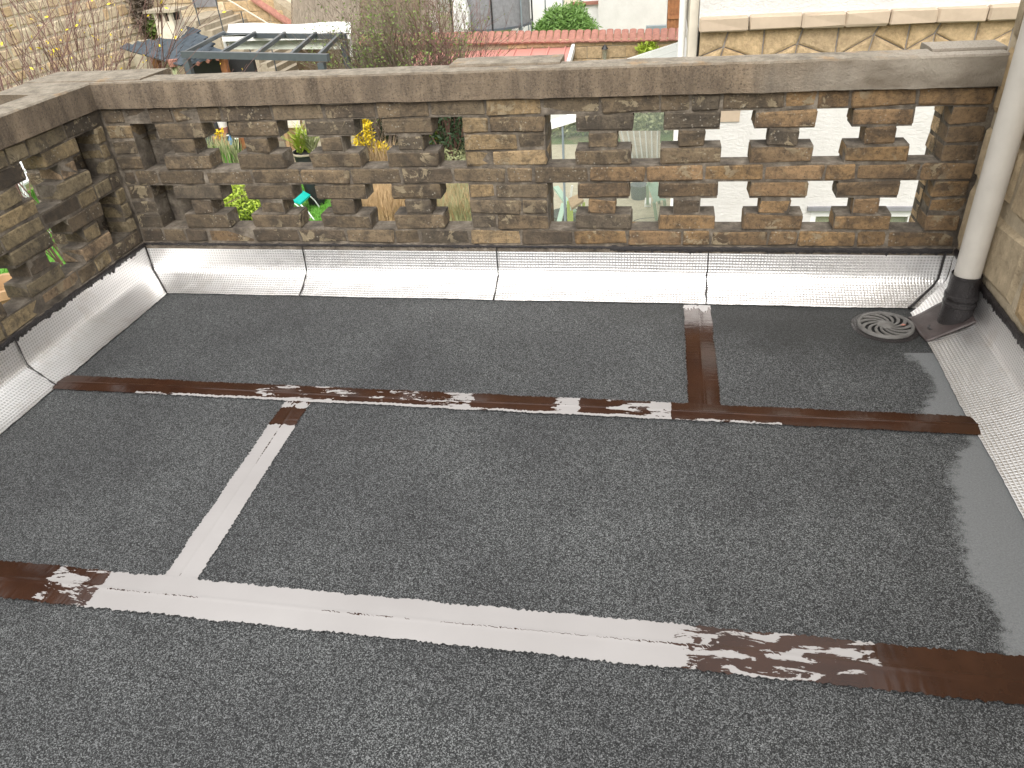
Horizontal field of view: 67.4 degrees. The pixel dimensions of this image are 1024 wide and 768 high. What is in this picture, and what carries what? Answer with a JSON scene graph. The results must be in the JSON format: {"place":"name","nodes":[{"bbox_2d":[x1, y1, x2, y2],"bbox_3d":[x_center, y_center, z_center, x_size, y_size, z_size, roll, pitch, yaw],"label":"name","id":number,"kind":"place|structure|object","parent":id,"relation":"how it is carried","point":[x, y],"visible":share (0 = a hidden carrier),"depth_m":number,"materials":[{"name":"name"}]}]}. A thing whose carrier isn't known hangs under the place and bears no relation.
{"place":"outdoors","nodes":[
{"label":"outdoors","id":0,"kind":"place"},
{"bbox_2d":[0,0,171,89],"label":"stone house","id":1,"kind":"structure","parent":0,"point":[16,61],"depth_m":16.93,"materials":[{"name":"stone"}]},
{"bbox_2d":[126,0,153,39],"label":"withered creeper","id":2,"kind":"object","parent":1,"relation":"attached to","point":[138,12],"visible":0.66,"depth_m":19.13,"materials":[{"name":"brown plant"}]},
{"bbox_2d":[144,15,157,39],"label":"corner plant","id":3,"kind":"object","parent":1,"relation":"attached to","point":[153,29],"visible":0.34,"depth_m":19.38,"materials":[{"name":"green plant"}]},
{"bbox_2d":[0,184,330,273],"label":"lawn base","id":4,"kind":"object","parent":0,"point":[2,269],"depth_m":13.22,"materials":[{"name":"green plant"}]},
{"bbox_2d":[18,161,28,196],"bbox_3d":[-9.228,-3.851,14.416,0.590,0.935,0.685,2,34,10],"label":"garden chair","id":5,"kind":"object","parent":4,"relation":"on","point":[26,181],"visible":0.11,"depth_m":14.27,"materials":[{"name":"white plastic"}]},
{"bbox_2d":[1,0,99,202],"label":"bare shrub","id":6,"kind":"object","parent":4,"relation":"on","point":[76,42],"visible":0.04,"depth_m":7.16,"materials":[{"name":"brown plant"}]},
{"bbox_2d":[206,133,251,212],"bbox_3d":[-4.822,-3.550,13.018,0.914,1.390,0.560,2,34,10],"label":"bulb planter","id":7,"kind":"object","parent":4,"relation":"on","point":[228,155],"visible":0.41,"depth_m":12.75,"materials":[{"name":"plant"}]},
{"bbox_2d":[223,185,260,220],"bbox_3d":[-4.608,-3.088,12.947,1.315,0.831,1.224,2,34,10],"label":"leafy shrub","id":8,"kind":"object","parent":4,"relation":"on","point":[244,209],"visible":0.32,"depth_m":12.67,"materials":[{"name":"green plant"}]},
{"bbox_2d":[282,120,324,205],"bbox_3d":[-3.497,-3.795,13.200,1.098,1.434,1.334,-28,40,-32],"label":"yucca pot","id":9,"kind":"object","parent":4,"relation":"on","point":[308,146],"visible":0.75,"depth_m":12.99,"materials":[{"name":"black plastic"}]},
{"bbox_2d":[293,190,318,218],"bbox_3d":[-3.555,-3.032,13.054,0.457,0.342,0.688,-5,33,-1],"label":"folding chair","id":10,"kind":"object","parent":4,"relation":"on","point":[302,197],"visible":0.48,"depth_m":13.02,"materials":[{"name":"teal fabric"}]},
{"bbox_2d":[277,135,286,146],"bbox_3d":[-4.923,-5.210,16.020,0.700,0.902,0.530,2,34,10],"label":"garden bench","id":11,"kind":"object","parent":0,"point":[281,138],"visible":0.02,"depth_m":15.81,"materials":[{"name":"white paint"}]},
{"bbox_2d":[284,120,305,150],"bbox_3d":[-4.457,-5.025,15.822,0.471,0.750,0.744,-7,33,-4],"label":"side table","id":12,"kind":"object","parent":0,"point":[292,130],"visible":0.21,"depth_m":15.63,"materials":[{"name":"beige wood"}]},
{"bbox_2d":[18,29,672,193],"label":"ground","id":13,"kind":"structure","parent":0,"point":[664,136],"depth_m":15.86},
{"bbox_2d":[0,273,11,304],"bbox_3d":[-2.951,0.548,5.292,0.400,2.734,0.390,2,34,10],"label":"plant pot","id":14,"kind":"object","parent":13,"relation":"on","point":[4,278],"visible":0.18,"depth_m":4.65,"materials":[{"name":"orange ceramic"}]},
{"bbox_2d":[0,0,181,263],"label":"bare shrub","id":15,"kind":"object","parent":13,"relation":"on","point":[22,52],"visible":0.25,"depth_m":6.86,"materials":[{"name":"brown plant"}]},
{"bbox_2d":[0,0,262,265],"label":"bare shrub","id":16,"kind":"object","parent":13,"relation":"on","point":[56,258],"visible":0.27,"depth_m":7.33,"materials":[{"name":"brown plant"}]},
{"bbox_2d":[164,0,290,73],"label":"stair wall","id":17,"kind":"structure","parent":13,"relation":"on","point":[266,10],"depth_m":19.71,"materials":[{"name":"beige stone"}]},
{"bbox_2d":[192,0,217,7],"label":"window","id":18,"kind":"structure","parent":17,"relation":"in","point":[211,3],"depth_m":19.73,"materials":[{"name":"white"}]},
{"bbox_2d":[352,32,408,144],"bbox_3d":[-2.654,-6.126,16.026,1.630,2.380,1.702,-19,36,-21],"label":"evergreen shrub","id":19,"kind":"object","parent":13,"relation":"on","point":[386,137],"visible":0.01,"depth_m":15.97,"materials":[{"name":"green plant"}]},
{"bbox_2d":[361,184,404,220],"bbox_3d":[-2.091,-3.055,12.643,1.861,0.627,1.905,-20,36,-23],"label":"dry grass clump","id":20,"kind":"object","parent":13,"relation":"on","point":[383,201],"visible":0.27,"depth_m":12.17,"materials":[{"name":"plant"}]},
{"bbox_2d":[330,0,529,159],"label":"bare shrub","id":21,"kind":"object","parent":13,"relation":"on","point":[444,43],"visible":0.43,"depth_m":13.94,"materials":[{"name":"brown plant"}]},
{"bbox_2d":[429,58,464,157],"bbox_3d":[-1.219,-5.326,14.954,1.613,1.933,1.679,14,37,25],"label":"evergreen shrub","id":22,"kind":"object","parent":13,"relation":"on","point":[443,130],"visible":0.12,"depth_m":14.76,"materials":[{"name":"green plant"}]},
{"bbox_2d":[439,142,465,159],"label":"ground cover","id":23,"kind":"object","parent":13,"relation":"on","point":[461,157],"visible":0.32,"depth_m":14.96,"materials":[{"name":"green plant"}]},
{"bbox_2d":[453,0,470,31],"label":"white cover","id":24,"kind":"object","parent":13,"relation":"on","point":[463,10],"visible":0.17,"depth_m":23.14,"materials":[{"name":"paint"}]},
{"bbox_2d":[449,0,533,33],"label":"shed","id":25,"kind":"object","parent":13,"relation":"on","point":[518,15],"visible":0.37,"depth_m":23.56,"materials":[{"name":"metal"}]},
{"bbox_2d":[409,44,574,135],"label":"garden shed","id":26,"kind":"structure","parent":13,"relation":"on","point":[568,52],"depth_m":16.45,"materials":[{"name":"white paint"}]},
{"bbox_2d":[360,28,677,121],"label":"garden wall","id":27,"kind":"structure","parent":13,"relation":"on","point":[589,45],"depth_m":16.44,"materials":[{"name":"stone"}]},
{"bbox_2d":[634,40,659,54],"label":"shrub","id":28,"kind":"object","parent":27,"relation":"attached to","point":[646,47],"depth_m":16.08,"materials":[{"name":"green plant"}]},
{"bbox_2d":[511,0,597,31],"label":"panel fence","id":29,"kind":"object","parent":13,"relation":"on","point":[539,6],"visible":0.1,"depth_m":26.93,"materials":[{"name":"white paint"}]},
{"bbox_2d":[531,0,602,36],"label":"round bush","id":30,"kind":"object","parent":13,"relation":"on","point":[572,16],"visible":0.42,"depth_m":22.01,"materials":[{"name":"green plant"}]},
{"bbox_2d":[551,122,588,137],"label":"hedge shrub","id":31,"kind":"object","parent":13,"relation":"on","point":[568,131],"visible":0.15,"depth_m":15.99,"materials":[{"name":"green plant"}]},
{"bbox_2d":[568,114,637,135],"bbox_3d":[1.856,-5.657,15.906,1.752,1.109,1.164,2,34,10],"label":"hedge shrub","id":32,"kind":"object","parent":13,"relation":"on","point":[582,132],"visible":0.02,"depth_m":15.97,"materials":[{"name":"green plant"}]},
{"bbox_2d":[598,0,679,33],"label":"white outbuilding","id":33,"kind":"structure","parent":13,"relation":"on","point":[626,14],"depth_m":25.73,"materials":[{"name":"white paint"}]},
{"bbox_2d":[667,0,679,28],"bbox_3d":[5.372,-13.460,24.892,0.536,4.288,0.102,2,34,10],"label":"door","id":34,"kind":"structure","parent":33,"relation":"in","point":[673,5],"depth_m":25.62,"materials":[{"name":"orange wood"}]},
{"bbox_2d":[632,112,672,132],"bbox_3d":[2.688,-5.663,15.790,1.803,1.146,1.226,2,34,10],"label":"hedge shrub","id":35,"kind":"object","parent":13,"relation":"on","point":[646,121],"visible":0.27,"depth_m":15.65,"materials":[{"name":"green plant"}]},
{"bbox_2d":[646,24,665,32],"bbox_3d":[4.099,-9.747,21.927,0.560,0.902,0.200,2,34,10],"label":"wall box","id":36,"kind":"object","parent":13,"relation":"on","point":[652,27],"visible":0.18,"depth_m":21.63,"materials":[{"name":"grey metal"}]},
{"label":"terrace base","id":37,"kind":"structure","parent":13,"relation":"on","visible":0},
{"bbox_2d":[0,82,143,343],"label":"parapet wall","id":38,"kind":"structure","parent":37,"relation":"on","point":[54,139],"depth_m":3.15,"materials":[{"name":"brick"}]},
{"bbox_2d":[0,293,1023,767],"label":"terrace floor","id":39,"kind":"structure","parent":37,"relation":"on","point":[264,531],"depth_m":2.11,"materials":[{"name":"grey asphalt"}]},
{"bbox_2d":[0,242,1023,517],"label":"wall flashing","id":40,"kind":"object","parent":39,"relation":"on","point":[980,360],"depth_m":3.25,"materials":[{"name":"metal"}]},
{"bbox_2d":[851,311,918,342],"bbox_3d":[1.440,-0.228,2.960,0.247,0.016,0.247,2,34,10],"label":"floor drain","id":41,"kind":"object","parent":39,"relation":"on","point":[888,327],"visible":1,"depth_m":2.94,"materials":[{"name":"grey metal"}]},
{"bbox_2d":[24,40,1009,280],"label":"parapet wall","id":42,"kind":"structure","parent":37,"relation":"on","point":[179,177],"depth_m":3.11,"materials":[{"name":"brick"}]},
{"bbox_2d":[956,0,1023,334],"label":"house wall","id":43,"kind":"structure","parent":37,"relation":"on","point":[1003,274],"depth_m":2.60,"materials":[{"name":"stone"}]},
{"bbox_2d":[908,17,1023,341],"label":"downpipe","id":44,"kind":"object","parent":43,"relation":"attached to","point":[952,311],"visible":0.97,"depth_m":2.63,"materials":[{"name":"grey plastic"}]},
{"bbox_2d":[291,0,419,69],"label":"garden bank","id":45,"kind":"structure","parent":0,"point":[301,66],"depth_m":19.07,"materials":[{"name":"plant"}]},
{"bbox_2d":[291,0,360,44],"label":"brush heap","id":46,"kind":"object","parent":45,"relation":"on","point":[302,9],"visible":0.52,"depth_m":18.29,"materials":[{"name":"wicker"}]},
{"bbox_2d":[353,0,441,44],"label":"brush heap","id":47,"kind":"object","parent":45,"relation":"on","point":[420,16],"visible":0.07,"depth_m":20.18,"materials":[{"name":"plant"}]},
{"bbox_2d":[279,120,459,161],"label":"patio","id":48,"kind":"structure","parent":0,"point":[281,143],"depth_m":16.89,"materials":[{"name":"beige stone"}]},
{"bbox_2d":[120,26,257,151],"bbox_3d":[-6.492,-5.787,15.599,2.642,2.558,1.450,14,37,26],"label":"slate lean to","id":49,"kind":"object","parent":48,"relation":"on","point":[202,66],"visible":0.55,"depth_m":15.03,"materials":[{"name":"stone"}]},
{"bbox_2d":[142,6,187,67],"bbox_3d":[-6.731,-6.891,15.250,0.680,1.031,0.600,2,34,10],"label":"stone chimney","id":50,"kind":"object","parent":49,"relation":"on","point":[171,19],"visible":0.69,"depth_m":14.98,"materials":[{"name":"concrete"}]},
{"bbox_2d":[167,59,179,74],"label":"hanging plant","id":51,"kind":"object","parent":49,"relation":"hanging from","point":[174,69],"visible":0.41,"depth_m":14.41,"materials":[{"name":"green plant"}]},
{"bbox_2d":[212,134,231,147],"bbox_3d":[-5.593,-4.249,14.793,0.538,0.720,1.751,-16,35,-18],"label":"garden table","id":52,"kind":"object","parent":48,"relation":"on","point":[224,135],"visible":0.1,"depth_m":14.85,"materials":[{"name":"beige wood"}]},
{"bbox_2d":[212,122,220,135],"bbox_3d":[-5.954,-5.113,15.168,0.240,0.360,0.200,2,34,10],"label":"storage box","id":53,"kind":"object","parent":52,"relation":"on","point":[215,125],"visible":0.07,"depth_m":15.16,"materials":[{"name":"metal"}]},
{"bbox_2d":[214,127,223,139],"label":"daffodils","id":54,"kind":"object","parent":52,"relation":"on","point":[219,135],"visible":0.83,"depth_m":14.82,"materials":[{"name":"yellow plant"}]},
{"bbox_2d":[217,122,227,133],"bbox_3d":[-5.731,-5.101,15.225,0.180,0.250,0.180,2,34,10],"label":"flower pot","id":55,"kind":"object","parent":52,"relation":"on","point":[223,125],"visible":0.64,"depth_m":15.17,"materials":[{"name":"white ceramic"}]},
{"bbox_2d":[183,0,298,71],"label":"stone stairs","id":56,"kind":"structure","parent":48,"relation":"on","point":[221,22],"depth_m":18.69,"materials":[{"name":"stone"}]},
{"bbox_2d":[180,31,360,144],"bbox_3d":[-4.330,-5.233,14.604,3.932,2.410,2.005,11,36,22],"label":"pergola","id":57,"kind":"object","parent":48,"relation":"on","point":[322,56],"visible":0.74,"depth_m":13.65,"materials":[{"name":"metal"}]},
{"bbox_2d":[222,22,363,133],"bbox_3d":[-4.484,-6.322,16.236,2.592,2.469,0.941,-11,34,-11],"label":"awning","id":58,"kind":"object","parent":48,"relation":"on","point":[254,43],"visible":0.57,"depth_m":15.67,"materials":[{"name":"dark grey painted metal"},{"name":"clear glass"}]},
{"bbox_2d":[271,0,449,146],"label":"bare shrub","id":59,"kind":"object","parent":48,"relation":"on","point":[375,127],"visible":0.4,"depth_m":14.41,"materials":[{"name":"brown plant"}]},
{"bbox_2d":[351,119,388,156],"bbox_3d":[-2.769,-4.703,14.645,0.742,1.288,0.652,2,34,10],"label":"forsythia bush","id":60,"kind":"object","parent":48,"relation":"on","point":[365,138],"visible":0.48,"depth_m":14.63,"materials":[{"name":"yellow plant"}]},
{"bbox_2d":[352,137,397,160],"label":"dried stems","id":61,"kind":"object","parent":48,"relation":"on","point":[380,156],"visible":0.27,"depth_m":14.65,"materials":[{"name":"plant"}]},
{"bbox_2d":[294,0,499,117],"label":"bare shrub","id":62,"kind":"object","parent":48,"relation":"on","point":[399,34],"visible":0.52,"depth_m":13.94,"materials":[{"name":"brown plant"}]},
{"bbox_2d":[427,0,449,30],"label":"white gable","id":63,"kind":"structure","parent":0,"point":[441,1],"depth_m":27.28,"materials":[{"name":"beige paint"}]},
{"bbox_2d":[436,0,452,32],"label":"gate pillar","id":64,"kind":"structure","parent":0,"point":[446,13],"depth_m":26.33,"materials":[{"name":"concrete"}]},
{"bbox_2d":[446,144,669,220],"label":"paving","id":65,"kind":"structure","parent":0,"point":[640,210],"depth_m":12.71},
{"bbox_2d":[437,183,471,220],"bbox_3d":[-0.903,-3.048,12.630,1.712,0.479,1.806,2,34,10],"label":"meadow tuft","id":66,"kind":"object","parent":65,"relation":"on","point":[455,198],"visible":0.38,"depth_m":12.24,"materials":[{"name":"beige plant"}]},
{"bbox_2d":[553,185,575,220],"bbox_3d":[0.781,-2.667,11.275,0.320,0.439,0.648,-4,33,1],"label":"mint easel","id":67,"kind":"object","parent":65,"relation":"on","point":[558,190],"visible":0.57,"depth_m":11.26,"materials":[{"name":"paint"}]},
{"bbox_2d":[567,194,584,220],"bbox_3d":[0.924,-2.312,11.089,0.265,0.700,0.633,2,34,10],"label":"work table","id":68,"kind":"object","parent":65,"relation":"on","point":[574,202],"visible":0.39,"depth_m":10.90,"materials":[{"name":"beige wood"}]},
{"bbox_2d":[551,38,686,220],"bbox_3d":[0.826,-1.894,8.301,1.921,3.055,1.856,2,34,10],"label":"conservatory","id":69,"kind":"object","parent":65,"relation":"on","point":[667,51],"visible":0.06,"depth_m":7.33,"materials":[{"name":"white paint"}]},
{"bbox_2d":[644,198,650,206],"bbox_3d":[2.201,-2.931,12.449,0.120,0.090,0.300,2,34,10],"label":"shoe","id":70,"kind":"object","parent":65,"relation":"on","point":[645,205],"visible":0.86,"depth_m":12.35,"materials":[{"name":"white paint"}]},
{"bbox_2d":[646,182,666,219],"bbox_3d":[2.223,-2.886,11.758,0.333,0.787,1.403,2,34,10],"label":"folding chair","id":71,"kind":"object","parent":65,"relation":"on","point":[652,187],"visible":0.73,"depth_m":11.29,"materials":[{"name":"green paint"}]},
{"bbox_2d":[554,207,576,220],"bbox_3d":[0.819,-2.482,11.746,0.480,0.280,0.480,2,34,10],"label":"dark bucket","id":72,"kind":"object","parent":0,"point":[556,212],"visible":0.12,"depth_m":11.69,"materials":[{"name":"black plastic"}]},
{"bbox_2d":[631,182,646,200],"bbox_3d":[2.094,-3.166,12.664,0.300,0.260,0.300,2,34,10],"label":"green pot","id":73,"kind":"object","parent":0,"point":[638,191],"visible":0.84,"depth_m":12.58,"materials":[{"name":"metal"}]},
{"bbox_2d":[673,0,1020,221],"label":"white house","id":74,"kind":"structure","parent":0,"point":[727,27],"depth_m":6.27,"materials":[{"name":"white paint"}]},
{"bbox_2d":[619,131,659,157],"bbox_3d":[1.610,-3.019,9.830,0.560,0.128,1.242,2,34,10],"label":"ribbed panel","id":75,"kind":"object","parent":74,"relation":"attached to","point":[645,144],"visible":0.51,"depth_m":9.97,"materials":[{"name":"metal"}]},
{"bbox_2d":[810,211,910,221],"bbox_3d":[3.215,-1.247,7.218,0.893,0.853,0.070,2,34,10],"label":"window frame","id":76,"kind":"structure","parent":74,"relation":"in","point":[906,214],"depth_m":6.98,"materials":[{"name":"white paint"}]}
]}

